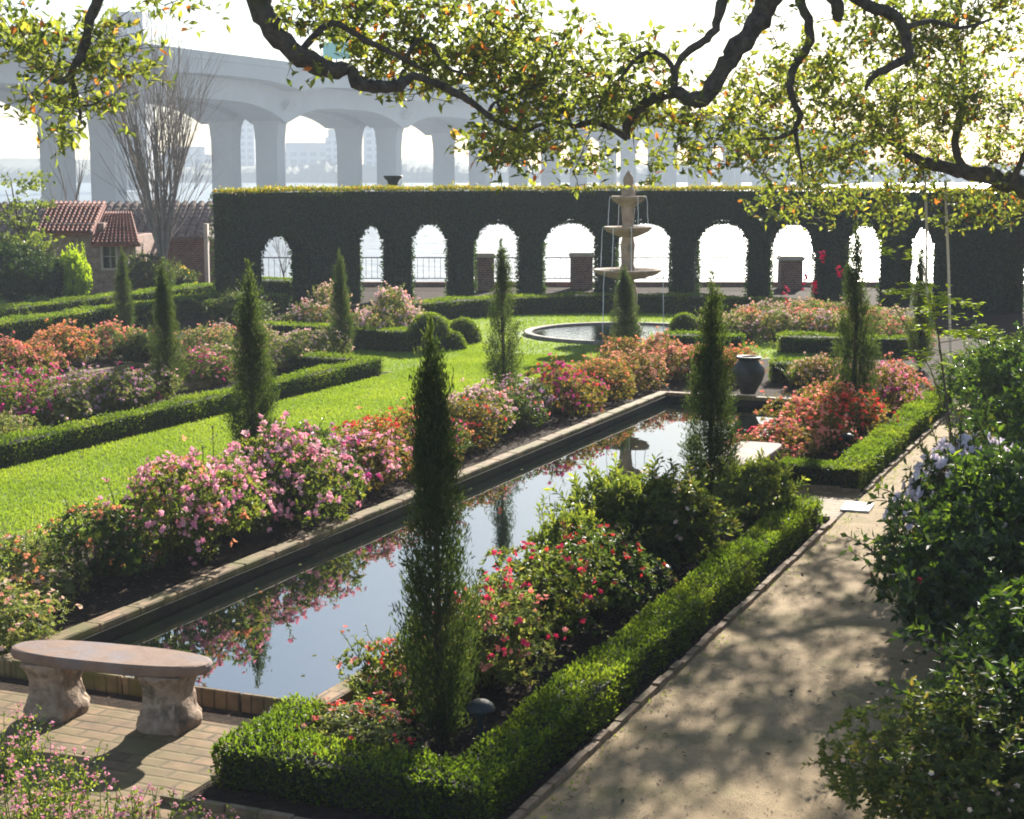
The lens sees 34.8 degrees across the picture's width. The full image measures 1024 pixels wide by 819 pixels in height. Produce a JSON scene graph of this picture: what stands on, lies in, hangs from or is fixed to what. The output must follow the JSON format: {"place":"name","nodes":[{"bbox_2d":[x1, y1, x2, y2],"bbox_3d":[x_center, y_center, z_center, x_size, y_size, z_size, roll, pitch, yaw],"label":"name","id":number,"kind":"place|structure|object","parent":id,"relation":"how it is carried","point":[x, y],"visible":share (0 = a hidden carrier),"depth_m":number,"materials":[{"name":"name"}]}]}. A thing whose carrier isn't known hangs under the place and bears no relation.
{"place":"outdoors","nodes":[
{"label":"outdoors","id":0,"kind":"place"},
{"bbox_2d":[0,292,95,306],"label":"lawn","id":1,"kind":"structure","parent":0,"point":[30,300],"depth_m":51.26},
{"bbox_2d":[0,227,64,302],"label":"dark shrub","id":2,"kind":"object","parent":1,"relation":"on","point":[32,273],"visible":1,"depth_m":49.07,"materials":[{"name":"green plant"}]},
{"bbox_2d":[0,170,64,299],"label":"leafy tree","id":3,"kind":"object","parent":1,"relation":"on","point":[22,223],"visible":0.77,"depth_m":50.37,"materials":[{"name":"green plant"}]},
{"bbox_2d":[57,241,93,297],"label":"lime shrub","id":4,"kind":"object","parent":1,"relation":"on","point":[77,284],"visible":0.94,"depth_m":50.26,"materials":[{"name":"green plant"}]},
{"bbox_2d":[37,200,157,293],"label":"garden house","id":5,"kind":"structure","parent":1,"relation":"on","point":[107,236],"depth_m":53.41,"materials":[{"name":"pink brick"}]},
{"bbox_2d":[118,243,180,289],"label":"dark shrub","id":6,"kind":"object","parent":1,"relation":"on","point":[142,272],"visible":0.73,"depth_m":52.04,"materials":[{"name":"green plant"}]},
{"bbox_2d":[0,293,823,567],"bbox_3d":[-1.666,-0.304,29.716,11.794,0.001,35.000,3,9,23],"label":"lawn","id":7,"kind":"structure","parent":0,"point":[529,351],"depth_m":26.00,"materials":[{"name":"plant"}]},
{"bbox_2d":[219,259,285,464],"bbox_3d":[-3.448,-0.574,21.723,0.888,2.895,0.924,1,8,8],"label":"cypress tree","id":8,"kind":"object","parent":7,"relation":"on","point":[249,372],"visible":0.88,"depth_m":21.58,"materials":[{"name":"plant"}]},
{"bbox_2d":[326,249,357,353],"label":"cypress tree","id":9,"kind":"object","parent":7,"relation":"on","point":[340,301],"visible":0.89,"depth_m":35.03,"materials":[{"name":"plant"}]},
{"bbox_2d":[350,326,420,352],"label":"box hedge","id":10,"kind":"object","parent":7,"relation":"on","point":[393,339],"visible":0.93,"depth_m":36.44,"materials":[{"name":"green plant"}]},
{"bbox_2d":[481,237,525,389],"bbox_3d":[-0.151,-1.531,28.288,0.878,2.899,0.802,-4,9,-27],"label":"cypress tree","id":11,"kind":"object","parent":7,"relation":"on","point":[503,275],"visible":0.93,"depth_m":28.22,"materials":[{"name":"plant"}]},
{"bbox_2d":[524,170,702,344],"bbox_3d":[2.832,-3.833,40.007,5.080,4.020,5.080,3,9,23],"label":"tiered fountain","id":12,"kind":"object","parent":7,"relation":"on","point":[628,201],"visible":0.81,"depth_m":39.79,"materials":[{"name":"stone"}]},
{"bbox_2d":[607,265,646,352],"bbox_3d":[2.471,-2.127,35.336,0.911,2.025,0.943,-4,9,-16],"label":"cypress tree","id":13,"kind":"object","parent":7,"relation":"on","point":[624,301],"visible":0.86,"depth_m":35.22,"materials":[{"name":"plant"}]},
{"bbox_2d":[743,304,808,342],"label":"azalea bush","id":14,"kind":"object","parent":7,"relation":"on","point":[774,317],"visible":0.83,"depth_m":38.46,"materials":[{"name":"pink plant"}]},
{"bbox_2d":[0,488,862,818],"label":"brick paving","id":15,"kind":"structure","parent":0,"point":[136,758],"depth_m":11.36,"materials":[{"name":"brick"}]},
{"bbox_2d":[0,700,54,786],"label":"pink wildflower","id":16,"kind":"object","parent":15,"relation":"on","point":[15,752],"visible":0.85,"depth_m":10.84,"materials":[{"name":"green plant"}]},
{"bbox_2d":[0,758,57,818],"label":"pink wildflower","id":17,"kind":"object","parent":15,"relation":"on","point":[23,810],"visible":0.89,"depth_m":9.80,"materials":[{"name":"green plant"}]},
{"bbox_2d":[2,735,108,818],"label":"pink wildflower","id":18,"kind":"object","parent":15,"relation":"on","point":[61,789],"visible":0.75,"depth_m":10.24,"materials":[{"name":"green plant"}]},
{"bbox_2d":[48,767,156,818],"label":"pink wildflower","id":19,"kind":"object","parent":15,"relation":"on","point":[84,807],"visible":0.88,"depth_m":9.66,"materials":[{"name":"green plant"}]},
{"bbox_2d":[10,640,212,736],"bbox_3d":[-2.937,2.030,11.982,1.620,0.508,0.460,3,9,17],"label":"stone bench","id":20,"kind":"object","parent":15,"relation":"on","point":[164,678],"visible":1,"depth_m":11.85,"materials":[{"name":"stone"}]},
{"bbox_2d":[94,778,208,818],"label":"pink wildflower","id":21,"kind":"object","parent":15,"relation":"on","point":[154,803],"visible":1,"depth_m":9.55,"materials":[{"name":"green plant"}]},
{"bbox_2d":[0,183,995,283],"bbox_3d":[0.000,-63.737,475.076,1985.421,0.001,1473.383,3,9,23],"label":"river","id":22,"kind":"structure","parent":0,"point":[723,240],"depth_m":122.21,"materials":[{"name":"grey liquid"}]},
{"bbox_2d":[98,12,154,189],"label":"tower block","id":23,"kind":"structure","parent":22,"relation":"on","point":[143,24],"depth_m":424.05,"materials":[{"name":"concrete"}]},
{"bbox_2d":[0,26,871,203],"bbox_3d":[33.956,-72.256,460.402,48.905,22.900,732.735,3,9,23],"label":"concrete bridge","id":24,"kind":"structure","parent":22,"relation":"on","point":[266,100],"depth_m":258.22,"materials":[{"name":"concrete"}]},
{"bbox_2d":[0,157,1023,182],"bbox_3d":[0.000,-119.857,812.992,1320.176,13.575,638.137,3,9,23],"label":"shore","id":25,"kind":"structure","parent":22,"relation":"on","point":[324,171],"depth_m":779.89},
{"bbox_2d":[285,143,324,166],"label":"office block","id":26,"kind":"structure","parent":25,"relation":"on","point":[304,154],"depth_m":820.61,"materials":[{"name":"concrete"}]},
{"bbox_2d":[0,287,1023,818],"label":"ground","id":27,"kind":"structure","parent":0,"point":[504,695],"depth_m":16.40,"materials":[{"name":"soil"}]},
{"bbox_2d":[0,331,58,378],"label":"azalea bush","id":28,"kind":"object","parent":27,"relation":"on","point":[17,355],"visible":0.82,"depth_m":31.40,"materials":[{"name":"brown plant"}]},
{"bbox_2d":[0,369,70,428],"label":"azalea bush","id":29,"kind":"object","parent":27,"relation":"on","point":[23,406],"visible":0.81,"depth_m":25.42,"materials":[{"name":"pink plant"}]},
{"bbox_2d":[0,563,81,655],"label":"azalea bush","id":30,"kind":"object","parent":27,"relation":"on","point":[14,629],"visible":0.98,"depth_m":13.84,"materials":[{"name":"green plant"}]},
{"bbox_2d":[0,518,93,614],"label":"azalea bush","id":31,"kind":"object","parent":27,"relation":"on","point":[16,547],"visible":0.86,"depth_m":15.05,"materials":[{"name":"green plant"}]},
{"bbox_2d":[1,375,97,425],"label":"azalea bush","id":32,"kind":"object","parent":27,"relation":"on","point":[74,410],"visible":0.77,"depth_m":25.77,"materials":[{"name":"pink plant"}]},
{"bbox_2d":[29,318,103,366],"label":"azalea bush","id":33,"kind":"object","parent":27,"relation":"on","point":[65,341],"visible":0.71,"depth_m":33.48,"materials":[{"name":"brown plant"}]},
{"bbox_2d":[17,491,160,583],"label":"azalea bush","id":34,"kind":"object","parent":27,"relation":"on","point":[108,565],"visible":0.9,"depth_m":15.77,"materials":[{"name":"green plant"}]},
{"bbox_2d":[57,363,135,415],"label":"azalea bush","id":35,"kind":"object","parent":27,"relation":"on","point":[82,376],"visible":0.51,"depth_m":26.89,"materials":[{"name":"pink plant"}]},
{"bbox_2d":[0,200,214,283],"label":"tiled building","id":36,"kind":"structure","parent":27,"relation":"on","point":[190,245],"depth_m":57.26,"materials":[{"name":"red brick"}]},
{"bbox_2d":[0,281,215,317],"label":"box hedge","id":37,"kind":"object","parent":27,"relation":"on","point":[56,304],"visible":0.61,"depth_m":45.70,"materials":[{"name":"green plant"}]},
{"bbox_2d":[68,315,147,360],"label":"azalea bush","id":38,"kind":"object","parent":27,"relation":"on","point":[107,351],"visible":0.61,"depth_m":34.70,"materials":[{"name":"orange plant"}]},
{"bbox_2d":[83,366,155,416],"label":"azalea bush","id":39,"kind":"object","parent":27,"relation":"on","point":[116,406],"visible":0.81,"depth_m":27.01,"materials":[{"name":"pink plant"}]},
{"bbox_2d":[109,246,136,331],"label":"cypress tree","id":40,"kind":"object","parent":27,"relation":"on","point":[123,311],"visible":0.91,"depth_m":39.27,"materials":[{"name":"plant"}]},
{"bbox_2d":[112,324,160,362],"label":"round shrub","id":41,"kind":"object","parent":27,"relation":"on","point":[137,350],"visible":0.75,"depth_m":33.75,"materials":[{"name":"green plant"}]},
{"bbox_2d":[43,0,245,269],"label":"bare tree","id":42,"kind":"object","parent":27,"relation":"on","point":[160,229],"visible":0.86,"depth_m":52.04,"materials":[{"name":"grey plant"}]},
{"bbox_2d":[0,290,289,346],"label":"box hedge","id":43,"kind":"object","parent":27,"relation":"on","point":[25,327],"visible":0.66,"depth_m":41.12,"materials":[{"name":"green plant"}]},
{"bbox_2d":[112,363,187,404],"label":"azalea bush","id":44,"kind":"object","parent":27,"relation":"on","point":[158,395],"visible":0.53,"depth_m":28.16,"materials":[{"name":"pink plant"}]},
{"bbox_2d":[145,259,187,399],"bbox_3d":[-6.036,-1.372,28.501,0.758,2.515,0.784,-5,9,-27],"label":"cypress tree","id":45,"kind":"object","parent":27,"relation":"on","point":[164,316],"visible":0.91,"depth_m":28.40,"materials":[{"name":"plant"}]},
{"bbox_2d":[82,434,265,571],"bbox_3d":[-3.464,0.971,16.701,1.841,1.332,1.772,3,9,17],"label":"azalea bush","id":46,"kind":"object","parent":27,"relation":"on","point":[180,541],"visible":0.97,"depth_m":16.58,"materials":[{"name":"pink plant"}]},
{"bbox_2d":[0,350,385,467],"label":"box hedge","id":47,"kind":"object","parent":27,"relation":"on","point":[325,370],"visible":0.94,"depth_m":25.86,"materials":[{"name":"green plant"}]},
{"bbox_2d":[163,341,238,384],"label":"azalea bush","id":48,"kind":"object","parent":27,"relation":"on","point":[197,372],"visible":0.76,"depth_m":30.57,"materials":[{"name":"pink plant"}]},
{"bbox_2d":[174,321,235,355],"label":"azalea bush","id":49,"kind":"object","parent":27,"relation":"on","point":[211,334],"visible":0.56,"depth_m":35.29,"materials":[{"name":"pink plant"}]},
{"bbox_2d":[154,446,283,538],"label":"azalea bush","id":50,"kind":"object","parent":27,"relation":"on","point":[228,465],"visible":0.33,"depth_m":17.81,"materials":[{"name":"pink plant"}]},
{"bbox_2d":[193,285,277,326],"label":"dark shrub","id":51,"kind":"object","parent":27,"relation":"on","point":[222,311],"visible":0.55,"depth_m":41.85,"materials":[{"name":"green plant"}]},
{"bbox_2d":[258,330,316,370],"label":"azalea bush","id":52,"kind":"object","parent":27,"relation":"on","point":[278,363],"visible":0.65,"depth_m":32.92,"materials":[{"name":"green plant"}]},
{"bbox_2d":[218,410,369,527],"bbox_3d":[-2.513,0.648,18.854,1.695,1.344,1.996,-5,10,-31],"label":"azalea bush","id":53,"kind":"object","parent":27,"relation":"on","point":[306,482],"visible":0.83,"depth_m":18.67,"materials":[{"name":"pink plant"}]},
{"bbox_2d":[254,416,380,502],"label":"azalea bush","id":54,"kind":"object","parent":27,"relation":"on","point":[314,431],"visible":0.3,"depth_m":19.75,"materials":[{"name":"pink plant"}]},
{"bbox_2d":[277,684,423,757],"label":"azalea bush","id":55,"kind":"object","parent":27,"relation":"on","point":[385,733],"visible":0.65,"depth_m":11.04,"materials":[{"name":"green plant"}]},
{"bbox_2d":[326,421,414,492],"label":"azalea bush","id":56,"kind":"object","parent":27,"relation":"on","point":[394,468],"visible":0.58,"depth_m":20.49,"materials":[{"name":"pink plant"}]},
{"bbox_2d":[329,406,413,479],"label":"azalea bush","id":57,"kind":"object","parent":27,"relation":"on","point":[383,427],"visible":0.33,"depth_m":21.55,"materials":[{"name":"brown plant"}]},
{"bbox_2d":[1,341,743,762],"bbox_3d":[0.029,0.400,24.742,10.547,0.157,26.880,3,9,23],"label":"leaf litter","id":58,"kind":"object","parent":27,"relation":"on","point":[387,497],"visible":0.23,"depth_m":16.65,"materials":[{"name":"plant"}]},
{"bbox_2d":[356,281,423,329],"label":"azalea bush","id":59,"kind":"object","parent":27,"relation":"on","point":[397,320],"visible":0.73,"depth_m":38.04,"materials":[{"name":"pink plant"}]},
{"bbox_2d":[329,624,453,730],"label":"azalea bush","id":60,"kind":"object","parent":27,"relation":"on","point":[377,681],"visible":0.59,"depth_m":11.89,"materials":[{"name":"green plant"}]},
{"bbox_2d":[0,391,800,714],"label":"reflecting pool","id":61,"kind":"structure","parent":27,"relation":"in","point":[320,587],"depth_m":16.23,"materials":[{"name":"liquid"}]},
{"bbox_2d":[732,355,764,394],"bbox_3d":[4.171,-0.609,28.836,0.580,0.670,0.580,3,9,23],"label":"garden urn","id":62,"kind":"object","parent":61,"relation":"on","point":[750,369],"visible":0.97,"depth_m":28.64,"materials":[{"name":"ceramic"}]},
{"bbox_2d":[389,312,489,748],"bbox_3d":[-0.532,0.867,11.233,0.709,3.087,0.734,3,9,25],"label":"cypress tree","id":63,"kind":"object","parent":27,"relation":"on","point":[433,454],"visible":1,"depth_m":11.16,"materials":[{"name":"plant"}]},
{"bbox_2d":[446,393,510,452],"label":"azalea bush","id":64,"kind":"object","parent":27,"relation":"on","point":[478,429],"visible":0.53,"depth_m":23.53,"materials":[{"name":"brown plant"}]},
{"bbox_2d":[444,378,519,438],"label":"azalea bush","id":65,"kind":"object","parent":27,"relation":"on","point":[471,393],"visible":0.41,"depth_m":24.41,"materials":[{"name":"pink plant"}]},
{"bbox_2d":[407,562,568,689],"bbox_3d":[-0.218,1.748,12.716,1.316,1.070,1.448,1,8,6],"label":"azalea bush","id":66,"kind":"object","parent":27,"relation":"on","point":[504,647],"visible":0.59,"depth_m":12.52,"materials":[{"name":"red plant"}]},
{"bbox_2d":[0,0,1023,252],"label":"live oak","id":67,"kind":"object","parent":27,"relation":"on","point":[530,80],"visible":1,"depth_m":16.49,"materials":[{"name":"green plant"}]},
{"bbox_2d":[484,381,550,430],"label":"azalea bush","id":68,"kind":"object","parent":27,"relation":"on","point":[528,419],"visible":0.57,"depth_m":25.30,"materials":[{"name":"pink plant"}]},
{"bbox_2d":[208,493,827,818],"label":"box hedge","id":69,"kind":"object","parent":27,"relation":"on","point":[493,777],"visible":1,"depth_m":10.97,"materials":[{"name":"green plant"}]},
{"bbox_2d":[492,368,557,421],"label":"azalea bush","id":70,"kind":"object","parent":27,"relation":"on","point":[533,385],"visible":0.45,"depth_m":26.22,"materials":[{"name":"pink plant"}]},
{"bbox_2d":[466,535,627,657],"bbox_3d":[0.281,1.550,13.968,1.331,0.956,1.774,2,9,14],"label":"azalea bush","id":71,"kind":"object","parent":27,"relation":"on","point":[581,608],"visible":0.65,"depth_m":13.88,"materials":[{"name":"green plant"}]},
{"bbox_2d":[160,403,958,818],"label":"kerb","id":72,"kind":"structure","parent":27,"relation":"on","point":[574,763],"depth_m":12.34,"materials":[{"name":"brick"}]},
{"bbox_2d":[522,493,604,594],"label":"bright shrub","id":73,"kind":"object","parent":27,"relation":"on","point":[552,534],"visible":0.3,"depth_m":15.59,"materials":[{"name":"green plant"}]},
{"bbox_2d":[521,351,609,415],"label":"azalea bush","id":74,"kind":"object","parent":27,"relation":"on","point":[557,378],"visible":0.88,"depth_m":26.96,"materials":[{"name":"pink plant"}]},
{"bbox_2d":[261,257,912,286],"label":"iron railing","id":75,"kind":"object","parent":27,"relation":"on","point":[562,283],"visible":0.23,"depth_m":57.02,"materials":[{"name":"black metal"}]},
{"bbox_2d":[521,518,677,621],"bbox_3d":[0.743,1.441,14.828,1.254,0.973,1.801,4,9,23],"label":"azalea bush","id":76,"kind":"object","parent":27,"relation":"on","point":[630,567],"visible":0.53,"depth_m":14.70,"materials":[{"name":"green plant"}]},
{"bbox_2d":[570,353,637,400],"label":"azalea bush","id":77,"kind":"object","parent":27,"relation":"on","point":[622,377],"visible":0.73,"depth_m":28.60,"materials":[{"name":"brown plant"}]},
{"bbox_2d":[208,180,1023,313],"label":"arched hedge","id":78,"kind":"object","parent":27,"relation":"on","point":[316,229],"visible":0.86,"depth_m":50.27,"materials":[{"name":"green plant"}]},
{"bbox_2d":[540,451,699,567],"bbox_3d":[1.113,1.041,16.809,1.693,1.212,1.444,0,8,2],"label":"bright shrub","id":79,"kind":"object","parent":27,"relation":"on","point":[599,489],"visible":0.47,"depth_m":16.54,"materials":[{"name":"green plant"}]},
{"bbox_2d":[598,342,668,390],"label":"azalea bush","id":80,"kind":"object","parent":27,"relation":"on","point":[643,368],"visible":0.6,"depth_m":30.15,"materials":[{"name":"brown plant"}]},
{"bbox_2d":[409,291,891,318],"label":"box hedge","id":81,"kind":"object","parent":27,"relation":"on","point":[527,303],"visible":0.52,"depth_m":46.05,"materials":[{"name":"green plant"}]},
{"bbox_2d":[644,341,697,380],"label":"azalea bush","id":82,"kind":"object","parent":27,"relation":"on","point":[670,354],"visible":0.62,"depth_m":31.26,"materials":[{"name":"brown plant"}]},
{"bbox_2d":[586,455,756,568],"bbox_3d":[1.569,1.045,16.664,1.754,1.199,1.739,0,8,0],"label":"bright shrub","id":83,"kind":"object","parent":27,"relation":"on","point":[697,544],"visible":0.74,"depth_m":16.35,"materials":[{"name":"green plant"}]},
{"bbox_2d":[675,268,749,517],"bbox_3d":[2.326,-0.163,18.830,0.897,2.918,0.866,1,8,7],"label":"cypress tree","id":84,"kind":"object","parent":27,"relation":"on","point":[708,374],"visible":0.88,"depth_m":18.72,"materials":[{"name":"plant"}]},
{"bbox_2d":[710,446,809,528],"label":"bright shrub","id":85,"kind":"object","parent":27,"relation":"on","point":[764,490],"visible":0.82,"depth_m":18.28,"materials":[{"name":"green plant"}]},
{"bbox_2d":[718,409,837,464],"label":"azalea bush","id":86,"kind":"object","parent":27,"relation":"on","point":[795,449],"visible":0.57,"depth_m":22.16,"materials":[{"name":"pink plant"}]},
{"bbox_2d":[753,386,861,455],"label":"azalea bush","id":87,"kind":"object","parent":27,"relation":"on","point":[812,406],"visible":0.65,"depth_m":23.20,"materials":[{"name":"brown plant"}]},
{"bbox_2d":[775,330,912,355],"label":"box hedge","id":88,"kind":"object","parent":27,"relation":"on","point":[896,345],"visible":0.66,"depth_m":35.98,"materials":[{"name":"green plant"}]},
{"bbox_2d":[791,384,898,441],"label":"azalea bush","id":89,"kind":"object","parent":27,"relation":"on","point":[861,409],"visible":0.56,"depth_m":24.23,"materials":[{"name":"brown plant"}]},
{"bbox_2d":[828,221,884,416],"bbox_3d":[5.425,-1.365,25.863,0.912,3.269,0.864,-4,9,-16],"label":"cypress tree","id":90,"kind":"object","parent":27,"relation":"on","point":[857,326],"visible":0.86,"depth_m":25.76,"materials":[{"name":"plant"}]},
{"bbox_2d":[779,385,954,489],"bbox_3d":[5.564,0.256,24.620,1.220,0.434,8.530,3,9,23],"label":"box hedge","id":91,"kind":"object","parent":27,"relation":"on","point":[865,460],"visible":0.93,"depth_m":21.91,"materials":[{"name":"green plant"}]},
{"bbox_2d":[828,358,923,416],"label":"azalea bush","id":92,"kind":"object","parent":27,"relation":"on","point":[887,382],"visible":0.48,"depth_m":26.71,"materials":[{"name":"pink plant"}]},
{"bbox_2d":[801,652,1023,818],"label":"camellia shrub","id":93,"kind":"object","parent":27,"relation":"on","point":[915,792],"visible":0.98,"depth_m":9.36,"materials":[{"name":"green plant"}]},
{"bbox_2d":[904,236,935,369],"bbox_3d":[8.307,-2.153,33.074,0.683,2.737,0.652,-3,9,-18],"label":"cypress tree","id":94,"kind":"object","parent":27,"relation":"on","point":[920,336],"visible":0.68,"depth_m":33.01,"materials":[{"name":"plant"}]},
{"bbox_2d":[838,411,1023,663],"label":"camellia shrub","id":95,"kind":"object","parent":27,"relation":"on","point":[979,560],"visible":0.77,"depth_m":12.78,"materials":[{"name":"green plant"}]},
{"bbox_2d":[874,575,1023,814],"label":"camellia shrub","id":96,"kind":"object","parent":27,"relation":"on","point":[1006,638],"visible":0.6,"depth_m":10.30,"materials":[{"name":"green plant"}]},
{"bbox_2d":[882,399,1023,567],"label":"lilac shrub","id":97,"kind":"object","parent":27,"relation":"on","point":[937,470],"visible":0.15,"depth_m":15.77,"materials":[{"name":"purple plant"}]},
{"bbox_2d":[926,329,1018,410],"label":"camellia shrub","id":98,"kind":"object","parent":27,"relation":"on","point":[969,360],"visible":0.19,"depth_m":27.59,"materials":[{"name":"green plant"}]},
{"bbox_2d":[941,318,1023,434],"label":"camellia shrub","id":99,"kind":"object","parent":27,"relation":"on","point":[1004,370],"visible":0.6,"depth_m":24.42,"materials":[{"name":"green plant"}]},
{"bbox_2d":[941,352,1023,449],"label":"camellia shrub","id":100,"kind":"object","parent":27,"relation":"on","point":[1009,434],"visible":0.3,"depth_m":17.80,"materials":[{"name":"green plant"}]},
{"bbox_2d":[0,0,1023,169],"label":"sky","id":101,"kind":"structure","parent":0,"point":[631,16],"materials":[{"name":"white"}]},
{"bbox_2d":[569,252,593,289],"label":"brick pier","id":102,"kind":"structure","parent":0,"point":[581,270],"depth_m":55.54,"materials":[{"name":"brick"}]},
{"bbox_2d":[523,401,1023,818],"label":"sand path","id":103,"kind":"structure","parent":0,"point":[786,627],"depth_m":12.36,"materials":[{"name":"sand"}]},
{"bbox_2d":[869,244,1023,442],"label":"lime sapling","id":104,"kind":"object","parent":103,"relation":"on","point":[974,334],"visible":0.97,"depth_m":17.92,"materials":[{"name":"green plant"}]},
{"bbox_2d":[776,255,804,289],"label":"brick pier","id":105,"kind":"structure","parent":0,"point":[793,279],"depth_m":55.55,"materials":[{"name":"brick"}]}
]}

